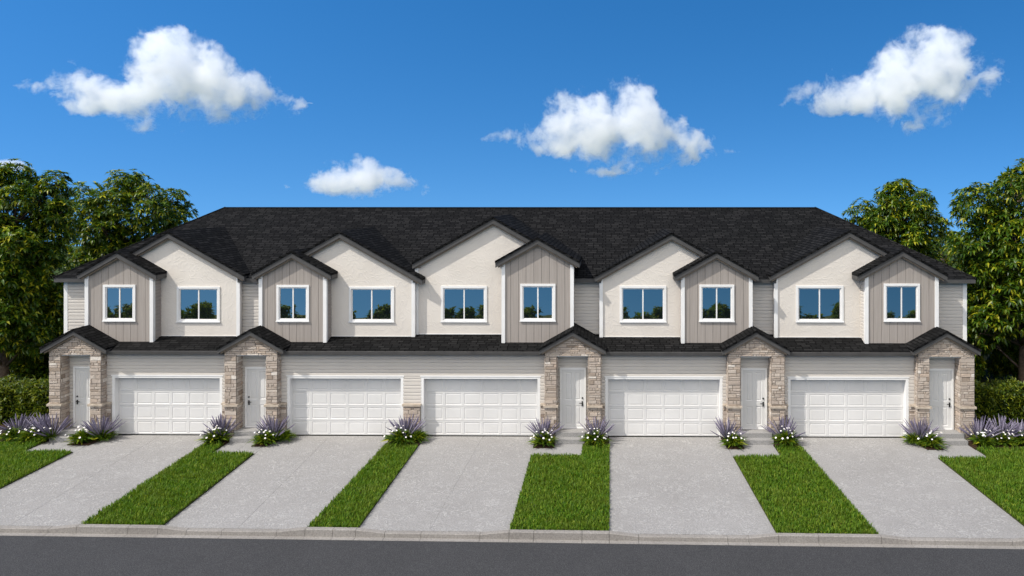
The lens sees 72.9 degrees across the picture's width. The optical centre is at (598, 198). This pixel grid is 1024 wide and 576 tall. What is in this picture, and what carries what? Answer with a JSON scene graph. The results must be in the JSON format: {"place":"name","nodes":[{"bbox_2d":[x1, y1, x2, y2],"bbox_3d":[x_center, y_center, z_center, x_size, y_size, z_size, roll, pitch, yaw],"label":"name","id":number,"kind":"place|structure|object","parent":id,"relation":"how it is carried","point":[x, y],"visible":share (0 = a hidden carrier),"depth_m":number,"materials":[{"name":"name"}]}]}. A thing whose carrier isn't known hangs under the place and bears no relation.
{"place":"outdoors","nodes":[
{"label":"outdoors","id":0,"kind":"place"},
{"bbox_2d":[0,443,72,488],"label":"lawn","id":1,"kind":"structure","parent":0,"point":[50,462],"depth_m":24.98,"materials":[{"name":"plant"}]},
{"bbox_2d":[27,441,85,451],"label":"walkway","id":2,"kind":"structure","parent":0,"point":[54,445],"depth_m":27.00,"materials":[{"name":"concrete"}]},
{"bbox_2d":[31,427,55,442],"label":"flowering plant","id":3,"kind":"object","parent":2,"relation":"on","point":[43,439],"visible":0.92,"depth_m":27.42,"materials":[{"name":"green plant"}]},
{"bbox_2d":[49,426,88,441],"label":"entry steps","id":4,"kind":"structure","parent":2,"relation":"on","point":[62,435],"depth_m":27.76,"materials":[{"name":"concrete"}]},
{"bbox_2d":[0,435,204,525],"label":"driveway","id":5,"kind":"structure","parent":0,"point":[79,486],"depth_m":23.83,"materials":[{"name":"concrete"}]},
{"bbox_2d":[215,442,262,453],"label":"walkway","id":6,"kind":"structure","parent":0,"point":[233,447],"depth_m":26.89,"materials":[{"name":"concrete"}]},
{"bbox_2d":[230,427,259,442],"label":"entry steps","id":7,"kind":"structure","parent":6,"relation":"on","point":[243,434],"depth_m":27.69,"materials":[{"name":"concrete"}]},
{"bbox_2d":[165,436,387,528],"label":"driveway","id":8,"kind":"structure","parent":0,"point":[298,481],"depth_m":23.33,"materials":[{"name":"concrete"}]},
{"bbox_2d":[359,436,534,531],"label":"driveway","id":9,"kind":"structure","parent":0,"point":[458,483],"depth_m":23.17,"materials":[{"name":"concrete"}]},
{"bbox_2d":[9,348,1013,540],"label":"yard ground","id":10,"kind":"structure","parent":0,"point":[990,378],"depth_m":28.41,"materials":[{"name":"grey concrete"}]},
{"bbox_2d":[0,421,48,443],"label":"planting bed","id":11,"kind":"object","parent":10,"relation":"on","point":[2,424],"visible":0.15,"depth_m":28.43,"materials":[{"name":"brown soil"}]},
{"bbox_2d":[0,425,29,441],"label":"flowering plant","id":12,"kind":"object","parent":11,"relation":"on","point":[8,434],"visible":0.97,"depth_m":27.52,"materials":[{"name":"green plant"}]},
{"bbox_2d":[0,413,37,432],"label":"lavender","id":13,"kind":"object","parent":11,"relation":"on","point":[20,422],"visible":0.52,"depth_m":28.05,"materials":[{"name":"purple plant"}]},
{"bbox_2d":[10,427,42,444],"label":"flowering plant","id":14,"kind":"object","parent":11,"relation":"on","point":[29,435],"visible":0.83,"depth_m":27.31,"materials":[{"name":"green plant"}]},
{"bbox_2d":[19,412,57,432],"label":"lavender","id":15,"kind":"object","parent":11,"relation":"on","point":[33,425],"visible":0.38,"depth_m":27.79,"materials":[{"name":"purple plant"}]},
{"bbox_2d":[24,412,75,436],"bbox_3d":[-22.170,9.179,27.719,1.617,1.052,1.435,0,0,-44],"label":"lavender","id":16,"kind":"object","parent":11,"relation":"on","point":[47,429],"visible":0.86,"depth_m":27.68,"materials":[{"name":"purple plant"}]},
{"bbox_2d":[0,374,49,423],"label":"hedge","id":17,"kind":"object","parent":10,"relation":"on","point":[26,399],"visible":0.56,"depth_m":29.78,"materials":[{"name":"green plant"}]},
{"bbox_2d":[9,320,57,381],"bbox_3d":[-30.294,8.124,36.793,3.710,4.235,3.173,0,0,1],"label":"shrub","id":18,"kind":"object","parent":10,"relation":"on","point":[26,366],"visible":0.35,"depth_m":35.96,"materials":[{"name":"green plant"}]},
{"bbox_2d":[0,158,80,381],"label":"tree","id":19,"kind":"object","parent":10,"relation":"on","point":[31,294],"visible":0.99,"depth_m":34.47,"materials":[{"name":"green plant"}]},
{"bbox_2d":[54,320,63,337],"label":"shrub","id":20,"kind":"object","parent":10,"relation":"on","point":[59,326],"visible":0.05,"depth_m":35.86,"materials":[{"name":"green plant"}]},
{"bbox_2d":[54,273,63,323],"bbox_3d":[-28.486,6.674,38.961,4.409,6.300,4.383,0,0,1],"label":"tree","id":21,"kind":"object","parent":10,"relation":"on","point":[61,314],"depth_m":37.21,"materials":[{"name":"green plant"}]},
{"bbox_2d":[67,438,103,445],"bbox_3d":[-20.502,9.748,27.646,0.829,0.085,1.250,0,0,10],"label":"planting bed","id":22,"kind":"object","parent":10,"relation":"on","point":[90,442],"visible":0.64,"depth_m":27.21,"materials":[{"name":"brown soil"}]},
{"bbox_2d":[64,426,95,444],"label":"flowering plant","id":23,"kind":"object","parent":22,"relation":"on","point":[80,436],"visible":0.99,"depth_m":27.24,"materials":[{"name":"green plant"}]},
{"bbox_2d":[81,415,124,435],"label":"lavender","id":24,"kind":"object","parent":22,"relation":"on","point":[102,426],"visible":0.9,"depth_m":27.65,"materials":[{"name":"purple plant"}]},
{"bbox_2d":[92,428,120,440],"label":"leafy plant","id":25,"kind":"object","parent":22,"relation":"on","point":[101,436],"visible":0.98,"depth_m":27.63,"materials":[{"name":"green plant"}]},
{"bbox_2d":[58,169,197,271],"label":"tree","id":26,"kind":"object","parent":10,"relation":"on","point":[105,228],"visible":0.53,"depth_m":40.79,"materials":[{"name":"green plant"}]},
{"bbox_2d":[94,445,253,524],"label":"lawn","id":27,"kind":"structure","parent":10,"relation":"on","point":[168,520],"depth_m":22.86,"materials":[{"name":"plant"}]},
{"bbox_2d":[208,438,229,445],"bbox_3d":[-15.227,9.748,27.616,0.830,0.085,1.050,0,0,1],"label":"planting bed","id":28,"kind":"object","parent":10,"relation":"on","point":[225,442],"visible":0.29,"depth_m":27.35,"materials":[{"name":"brown soil"}]},
{"bbox_2d":[194,425,234,447],"bbox_3d":[-15.270,9.371,27.395,1.528,0.731,1.633,0,0,1],"label":"flowering plant","id":29,"kind":"object","parent":28,"relation":"on","point":[211,438],"visible":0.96,"depth_m":27.16,"materials":[{"name":"green plant"}]},
{"bbox_2d":[201,412,242,435],"bbox_3d":[-15.315,9.171,27.740,1.687,1.067,1.491,0,0,39],"label":"lavender","id":30,"kind":"object","parent":28,"relation":"on","point":[218,422],"visible":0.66,"depth_m":27.55,"materials":[{"name":"purple plant"}]},
{"bbox_2d":[251,438,280,446],"bbox_3d":[-13.212,9.748,27.540,0.690,0.085,1.296,0,0,10],"label":"planting bed","id":31,"kind":"object","parent":10,"relation":"on","point":[260,445],"visible":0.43,"depth_m":27.10,"materials":[{"name":"brown soil"}]},
{"bbox_2d":[247,429,282,445],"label":"flowering plant","id":32,"kind":"object","parent":31,"relation":"on","point":[266,436],"visible":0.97,"depth_m":27.10,"materials":[{"name":"green plant"}]},
{"bbox_2d":[256,415,293,436],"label":"lavender","id":33,"kind":"object","parent":31,"relation":"on","point":[270,427],"visible":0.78,"depth_m":27.57,"materials":[{"name":"purple plant"}]},
{"bbox_2d":[273,428,296,441],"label":"leafy plant","id":34,"kind":"object","parent":31,"relation":"on","point":[287,435],"visible":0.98,"depth_m":27.56,"materials":[{"name":"green plant"}]},
{"bbox_2d":[309,447,416,527],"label":"lawn","id":35,"kind":"structure","parent":10,"relation":"on","point":[367,490],"depth_m":22.43,"materials":[{"name":"plant"}]},
{"bbox_2d":[387,440,422,445],"bbox_3d":[-7.782,9.748,27.538,1.340,0.085,1.050,0,0,1],"label":"planting bed","id":36,"kind":"object","parent":10,"relation":"on","point":[417,442],"visible":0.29,"depth_m":27.32,"materials":[{"name":"brown soil"}]},
{"bbox_2d":[381,425,420,447],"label":"flowering plant","id":37,"kind":"object","parent":36,"relation":"on","point":[400,438],"visible":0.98,"depth_m":27.11,"materials":[{"name":"green plant"}]},
{"bbox_2d":[386,413,426,436],"bbox_3d":[-7.709,9.173,27.614,1.577,1.064,1.756,0,0,1],"label":"lavender","id":38,"kind":"object","parent":36,"relation":"on","point":[402,422],"visible":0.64,"depth_m":27.60,"materials":[{"name":"purple plant"}]},
{"bbox_2d":[406,429,433,442],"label":"leafy plant","id":39,"kind":"object","parent":36,"relation":"on","point":[419,435],"visible":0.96,"depth_m":27.43,"materials":[{"name":"green plant"}]},
{"bbox_2d":[39,207,981,440],"bbox_3d":[-3.622,5.085,34.380,38.962,9.371,13.720,0,0,1],"label":"townhouse row","id":40,"kind":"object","parent":10,"relation":"on","point":[626,321],"visible":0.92,"depth_m":28.40,"materials":[{"name":"paint"}]},
{"bbox_2d":[73,366,89,426],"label":"front door","id":41,"kind":"structure","parent":40,"relation":"in","point":[81,374],"depth_m":28.31,"materials":[{"name":"paint"}]},
{"bbox_2d":[102,285,135,321],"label":"window","id":42,"kind":"structure","parent":40,"relation":"in","point":[119,301],"depth_m":28.63,"materials":[{"name":"blue glass"}]},
{"bbox_2d":[111,375,222,435],"bbox_3d":[-17.725,8.485,28.297,4.620,2.530,0.320,0,0,1],"label":"garage door","id":43,"kind":"structure","parent":40,"relation":"in","point":[147,404],"depth_m":28.39,"materials":[{"name":"paint"}]},
{"bbox_2d":[176,286,219,322],"bbox_3d":[-16.976,4.475,29.076,1.880,1.530,0.104,0,0,1],"label":"window","id":44,"kind":"structure","parent":40,"relation":"in","point":[195,304],"depth_m":29.10,"materials":[{"name":"blue glass"}]},
{"bbox_2d":[245,367,265,426],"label":"front door","id":45,"kind":"structure","parent":40,"relation":"in","point":[255,377],"depth_m":28.23,"materials":[{"name":"paint"}]},
{"bbox_2d":[276,285,308,321],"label":"window","id":46,"kind":"structure","parent":40,"relation":"in","point":[292,301],"depth_m":28.56,"materials":[{"name":"blue glass"}]},
{"bbox_2d":[286,375,403,434],"bbox_3d":[-10.385,8.485,28.220,4.840,2.530,0.320,0,0,1],"label":"garage door","id":47,"kind":"structure","parent":40,"relation":"in","point":[316,404],"depth_m":28.31,"materials":[{"name":"paint"}]},
{"bbox_2d":[348,286,393,322],"bbox_3d":[-9.612,4.465,28.999,1.950,1.530,0.104,0,0,1],"label":"window","id":48,"kind":"structure","parent":40,"relation":"in","point":[367,304],"depth_m":29.02,"materials":[{"name":"blue glass"}]},
{"bbox_2d":[440,286,486,322],"bbox_3d":[-5.735,4.475,29.159,2.000,1.550,0.104,0,0,1],"label":"window","id":49,"kind":"structure","parent":40,"relation":"in","point":[459,304],"depth_m":29.18,"materials":[{"name":"blue glass"}]},
{"bbox_2d":[420,376,540,435],"bbox_3d":[-4.835,8.485,28.162,4.940,2.530,0.320,0,0,1],"label":"garage door","id":50,"kind":"structure","parent":40,"relation":"in","point":[450,405],"depth_m":28.25,"materials":[{"name":"paint"}]},
{"bbox_2d":[520,284,555,321],"bbox_3d":[-2.532,4.305,28.425,1.500,1.570,0.104,0,0,1],"label":"window","id":51,"kind":"structure","parent":40,"relation":"in","point":[537,301],"depth_m":28.45,"materials":[{"name":"blue glass"}]},
{"bbox_2d":[560,368,585,428],"bbox_3d":[-1.066,8.152,28.093,1.070,2.475,0.130,0,0,1],"label":"front door","id":52,"kind":"structure","parent":40,"relation":"in","point":[572,380],"depth_m":28.10,"materials":[{"name":"paint"}]},
{"bbox_2d":[619,286,666,322],"bbox_3d":[1.853,4.435,28.879,2.000,1.550,0.104,0,0,1],"label":"window","id":53,"kind":"structure","parent":40,"relation":"in","point":[638,304],"depth_m":28.90,"materials":[{"name":"blue glass"}]},
{"bbox_2d":[604,376,722,437],"bbox_3d":[2.644,8.485,28.084,4.840,2.530,0.320,0,0,1],"label":"garage door","id":54,"kind":"structure","parent":40,"relation":"in","point":[636,405],"depth_m":28.17,"materials":[{"name":"paint"}]},
{"bbox_2d":[699,285,734,321],"bbox_3d":[4.867,4.315,28.348,1.480,1.550,0.104,0,0,1],"label":"window","id":55,"kind":"structure","parent":40,"relation":"in","point":[716,302],"depth_m":28.37,"materials":[{"name":"blue glass"}]},
{"bbox_2d":[741,368,766,428],"bbox_3d":[6.329,8.152,28.015,1.060,2.475,0.130,0,0,1],"label":"front door","id":56,"kind":"structure","parent":40,"relation":"in","point":[753,380],"depth_m":28.02,"materials":[{"name":"paint"}]},
{"bbox_2d":[796,286,843,322],"bbox_3d":[9.267,4.415,28.802,2.030,1.550,0.104,0,0,1],"label":"window","id":57,"kind":"structure","parent":40,"relation":"in","point":[814,304],"depth_m":28.83,"materials":[{"name":"blue glass"}]},
{"bbox_2d":[787,377,909,436],"bbox_3d":[10.129,8.485,28.005,4.950,2.530,0.320,0,0,1],"label":"garage door","id":58,"kind":"structure","parent":40,"relation":"in","point":[819,406],"depth_m":28.10,"materials":[{"name":"paint"}]},
{"bbox_2d":[883,284,920,321],"bbox_3d":[12.477,4.280,28.268,1.520,1.580,0.104,0,0,1],"label":"window","id":59,"kind":"structure","parent":40,"relation":"in","point":[901,301],"depth_m":28.30,"materials":[{"name":"blue glass"}]},
{"bbox_2d":[929,368,953,429],"bbox_3d":[13.908,8.152,27.936,1.040,2.475,0.130,0,0,1],"label":"front door","id":60,"kind":"structure","parent":40,"relation":"in","point":[941,381],"depth_m":27.95,"materials":[{"name":"paint"}]},
{"bbox_2d":[0,524,1023,545],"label":"kerb","id":61,"kind":"structure","parent":10,"relation":"on","point":[511,534],"depth_m":19.93,"materials":[{"name":"concrete"}]},
{"bbox_2d":[533,439,554,447],"bbox_3d":[-2.143,9.748,27.404,0.860,0.085,1.200,0,0,1],"label":"planting bed","id":62,"kind":"object","parent":10,"relation":"on","point":[541,446],"visible":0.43,"depth_m":26.88,"materials":[{"name":"brown soil"}]},
{"bbox_2d":[529,428,559,448],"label":"flowering plant","id":63,"kind":"object","parent":62,"relation":"on","point":[546,438],"visible":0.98,"depth_m":26.99,"materials":[{"name":"green plant"}]},
{"bbox_2d":[525,416,564,437],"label":"lavender","id":64,"kind":"object","parent":62,"relation":"on","point":[542,427],"visible":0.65,"depth_m":27.48,"materials":[{"name":"purple plant"}]},
{"bbox_2d":[512,448,608,530],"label":"lawn","id":65,"kind":"structure","parent":10,"relation":"on","point":[563,499],"depth_m":22.07,"materials":[{"name":"grass"}]},
{"bbox_2d":[0,440,1023,533],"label":"grass","id":66,"kind":"structure","parent":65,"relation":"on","point":[17,459],"depth_m":23.02,"materials":[{"name":"green plant"}]},
{"bbox_2d":[580,428,613,446],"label":"flowering plant","id":67,"kind":"object","parent":65,"relation":"on","point":[594,439],"visible":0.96,"depth_m":26.99,"materials":[{"name":"green plant"}]},
{"bbox_2d":[721,438,743,448],"bbox_3d":[5.306,9.748,27.306,0.720,0.085,1.240,0,0,1],"label":"planting bed","id":68,"kind":"object","parent":10,"relation":"on","point":[732,447],"visible":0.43,"depth_m":26.88,"materials":[{"name":"brown soil"}]},
{"bbox_2d":[710,416,746,438],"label":"lavender","id":69,"kind":"object","parent":68,"relation":"on","point":[724,432],"visible":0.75,"depth_m":27.26,"materials":[{"name":"purple plant"}]},
{"bbox_2d":[718,431,747,448],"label":"flowering plant","id":70,"kind":"object","parent":68,"relation":"on","point":[734,439],"visible":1,"depth_m":26.85,"materials":[{"name":"green plant"}]},
{"bbox_2d":[773,440,798,446],"bbox_3d":[7.417,9.748,27.374,1.000,0.085,1.060,0,0,1],"label":"planting bed","id":71,"kind":"object","parent":10,"relation":"on","point":[797,444],"visible":0.21,"depth_m":27.10,"materials":[{"name":"brown soil"}]},
{"bbox_2d":[760,416,804,437],"bbox_3d":[7.396,9.184,27.424,1.498,1.042,1.526,0,0,-19],"label":"lavender","id":72,"kind":"object","parent":71,"relation":"on","point":[781,424],"visible":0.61,"depth_m":27.39,"materials":[{"name":"purple plant"}]},
{"bbox_2d":[772,427,804,448],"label":"flowering plant","id":73,"kind":"object","parent":71,"relation":"on","point":[783,438],"visible":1,"depth_m":26.95,"materials":[{"name":"green plant"}]},
{"bbox_2d":[733,447,876,533],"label":"lawn","id":74,"kind":"structure","parent":10,"relation":"on","point":[796,496],"depth_m":21.94,"materials":[{"name":"plant"}]},
{"bbox_2d":[841,178,954,263],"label":"tree","id":75,"kind":"object","parent":10,"relation":"on","point":[900,216],"visible":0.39,"depth_m":40.75,"materials":[{"name":"green plant"}]},
{"bbox_2d":[914,442,943,449],"bbox_3d":[12.936,9.748,27.231,0.691,0.085,1.358,0,0,-9],"label":"planting bed","id":76,"kind":"object","parent":10,"relation":"on","point":[927,447],"visible":0.36,"depth_m":26.77,"materials":[{"name":"brown soil"}]},
{"bbox_2d":[902,432,923,445],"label":"leafy plant","id":77,"kind":"object","parent":76,"relation":"on","point":[909,438],"visible":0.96,"depth_m":27.22,"materials":[{"name":"green plant"}]},
{"bbox_2d":[899,417,939,439],"bbox_3d":[12.857,9.191,27.430,1.556,1.028,1.662,0,0,1],"label":"lavender","id":78,"kind":"object","parent":76,"relation":"on","point":[919,429],"visible":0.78,"depth_m":27.31,"materials":[{"name":"purple plant"}]},
{"bbox_2d":[914,430,950,449],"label":"flowering plant","id":79,"kind":"object","parent":76,"relation":"on","point":[931,440],"visible":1,"depth_m":26.80,"materials":[{"name":"green plant"}]},
{"bbox_2d":[920,230,979,301],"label":"tree","id":80,"kind":"object","parent":10,"relation":"on","point":[944,257],"visible":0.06,"depth_m":44.62,"materials":[{"name":"green plant"}]},
{"bbox_2d":[967,314,993,380],"bbox_3d":[19.562,7.983,37.153,3.275,4.503,3.607,0,0,1],"label":"tree","id":81,"kind":"object","parent":10,"relation":"on","point":[980,366],"visible":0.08,"depth_m":35.70,"materials":[{"name":"green plant"}]},
{"bbox_2d":[940,158,1023,385],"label":"tree","id":82,"kind":"object","parent":10,"relation":"on","point":[995,267],"visible":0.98,"depth_m":33.54,"materials":[{"name":"green plant"}]},
{"bbox_2d":[968,425,1023,449],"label":"planting bed","id":83,"kind":"object","parent":10,"relation":"on","point":[973,446],"visible":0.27,"depth_m":26.99,"materials":[{"name":"brown soil"}]},
{"bbox_2d":[957,414,1002,437],"bbox_3d":[15.305,9.179,27.332,1.544,1.052,1.452,0,0,-43],"label":"lavender","id":84,"kind":"object","parent":83,"relation":"on","point":[978,427],"visible":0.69,"depth_m":27.30,"materials":[{"name":"purple plant"}]},
{"bbox_2d":[968,429,1003,448],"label":"flowering plant","id":85,"kind":"object","parent":83,"relation":"on","point":[987,440],"visible":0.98,"depth_m":26.90,"materials":[{"name":"green plant"}]},
{"bbox_2d":[983,413,1023,437],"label":"lavender","id":86,"kind":"object","parent":83,"relation":"on","point":[1002,425],"visible":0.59,"depth_m":27.44,"materials":[{"name":"purple plant"}]},
{"bbox_2d":[992,432,1020,447],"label":"flowering plant","id":87,"kind":"object","parent":83,"relation":"on","point":[1004,440],"visible":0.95,"depth_m":26.98,"materials":[{"name":"green plant"}]},
{"bbox_2d":[1004,418,1023,435],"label":"lavender","id":88,"kind":"object","parent":83,"relation":"on","point":[1022,427],"visible":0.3,"depth_m":27.70,"materials":[{"name":"purple plant"}]},
{"bbox_2d":[1011,430,1023,444],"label":"flowering plant","id":89,"kind":"object","parent":83,"relation":"on","point":[1020,438],"visible":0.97,"depth_m":27.01,"materials":[{"name":"green plant"}]},
{"bbox_2d":[974,376,1023,427],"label":"hedge","id":90,"kind":"object","parent":10,"relation":"on","point":[1006,398],"visible":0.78,"depth_m":29.34,"materials":[{"name":"green plant"}]},
{"bbox_2d":[985,319,1020,382],"bbox_3d":[22.421,8.064,36.608,3.361,4.203,3.540,0,0,1],"label":"tree","id":91,"kind":"object","parent":10,"relation":"on","point":[999,364],"visible":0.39,"depth_m":36.20,"materials":[{"name":"green plant"}]},
{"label":"planting bed","id":92,"kind":"structure","parent":10,"relation":"on","visible":0},
{"bbox_2d":[580,416,614,436],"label":"lavender","id":93,"kind":"object","parent":92,"relation":"on","point":[600,428],"visible":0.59,"depth_m":27.39,"materials":[{"name":"purple plant"}]},
{"bbox_2d":[0,536,1023,575],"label":"road","id":94,"kind":"structure","parent":0,"point":[69,556],"depth_m":18.79,"materials":[{"name":"grey asphalt"}]},
{"bbox_2d":[0,532,1023,548],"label":"gutter pan","id":95,"kind":"object","parent":94,"relation":"on","point":[520,540],"visible":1,"depth_m":19.82,"materials":[{"name":"concrete"}]},
{"bbox_2d":[0,0,1023,246],"label":"sky","id":96,"kind":"structure","parent":0,"point":[821,104],"materials":[{"name":"blue"}]},
{"bbox_2d":[532,444,582,454],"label":"walkway","id":97,"kind":"structure","parent":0,"point":[568,448],"depth_m":26.67,"materials":[{"name":"concrete"}]},
{"bbox_2d":[555,428,587,443],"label":"entry steps","id":98,"kind":"structure","parent":97,"relation":"on","point":[568,436],"depth_m":27.55,"materials":[{"name":"concrete"}]},
{"bbox_2d":[609,437,775,534],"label":"driveway","id":99,"kind":"structure","parent":0,"point":[682,485],"depth_m":22.93,"materials":[{"name":"concrete"}]},
{"bbox_2d":[729,445,778,456],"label":"walkway","id":100,"kind":"structure","parent":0,"point":[760,449],"depth_m":26.57,"materials":[{"name":"concrete"}]},
{"bbox_2d":[739,429,774,444],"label":"entry steps","id":101,"kind":"structure","parent":100,"relation":"on","point":[757,436],"depth_m":27.47,"materials":[{"name":"concrete"}]},
{"bbox_2d":[795,438,1023,538],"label":"driveway","id":102,"kind":"structure","parent":0,"point":[894,486],"depth_m":22.85,"materials":[{"name":"concrete"}]},
{"bbox_2d":[928,445,984,457],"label":"walkway","id":103,"kind":"structure","parent":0,"point":[953,451],"depth_m":26.46,"materials":[{"name":"concrete"}]},
{"bbox_2d":[929,429,967,445],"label":"entry steps","id":104,"kind":"structure","parent":103,"relation":"on","point":[954,437],"depth_m":27.39,"materials":[{"name":"concrete"}]},
{"bbox_2d":[938,449,1023,525],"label":"lawn","id":105,"kind":"structure","parent":0,"point":[1016,519],"depth_m":23.24,"materials":[{"name":"plant"}]}
]}

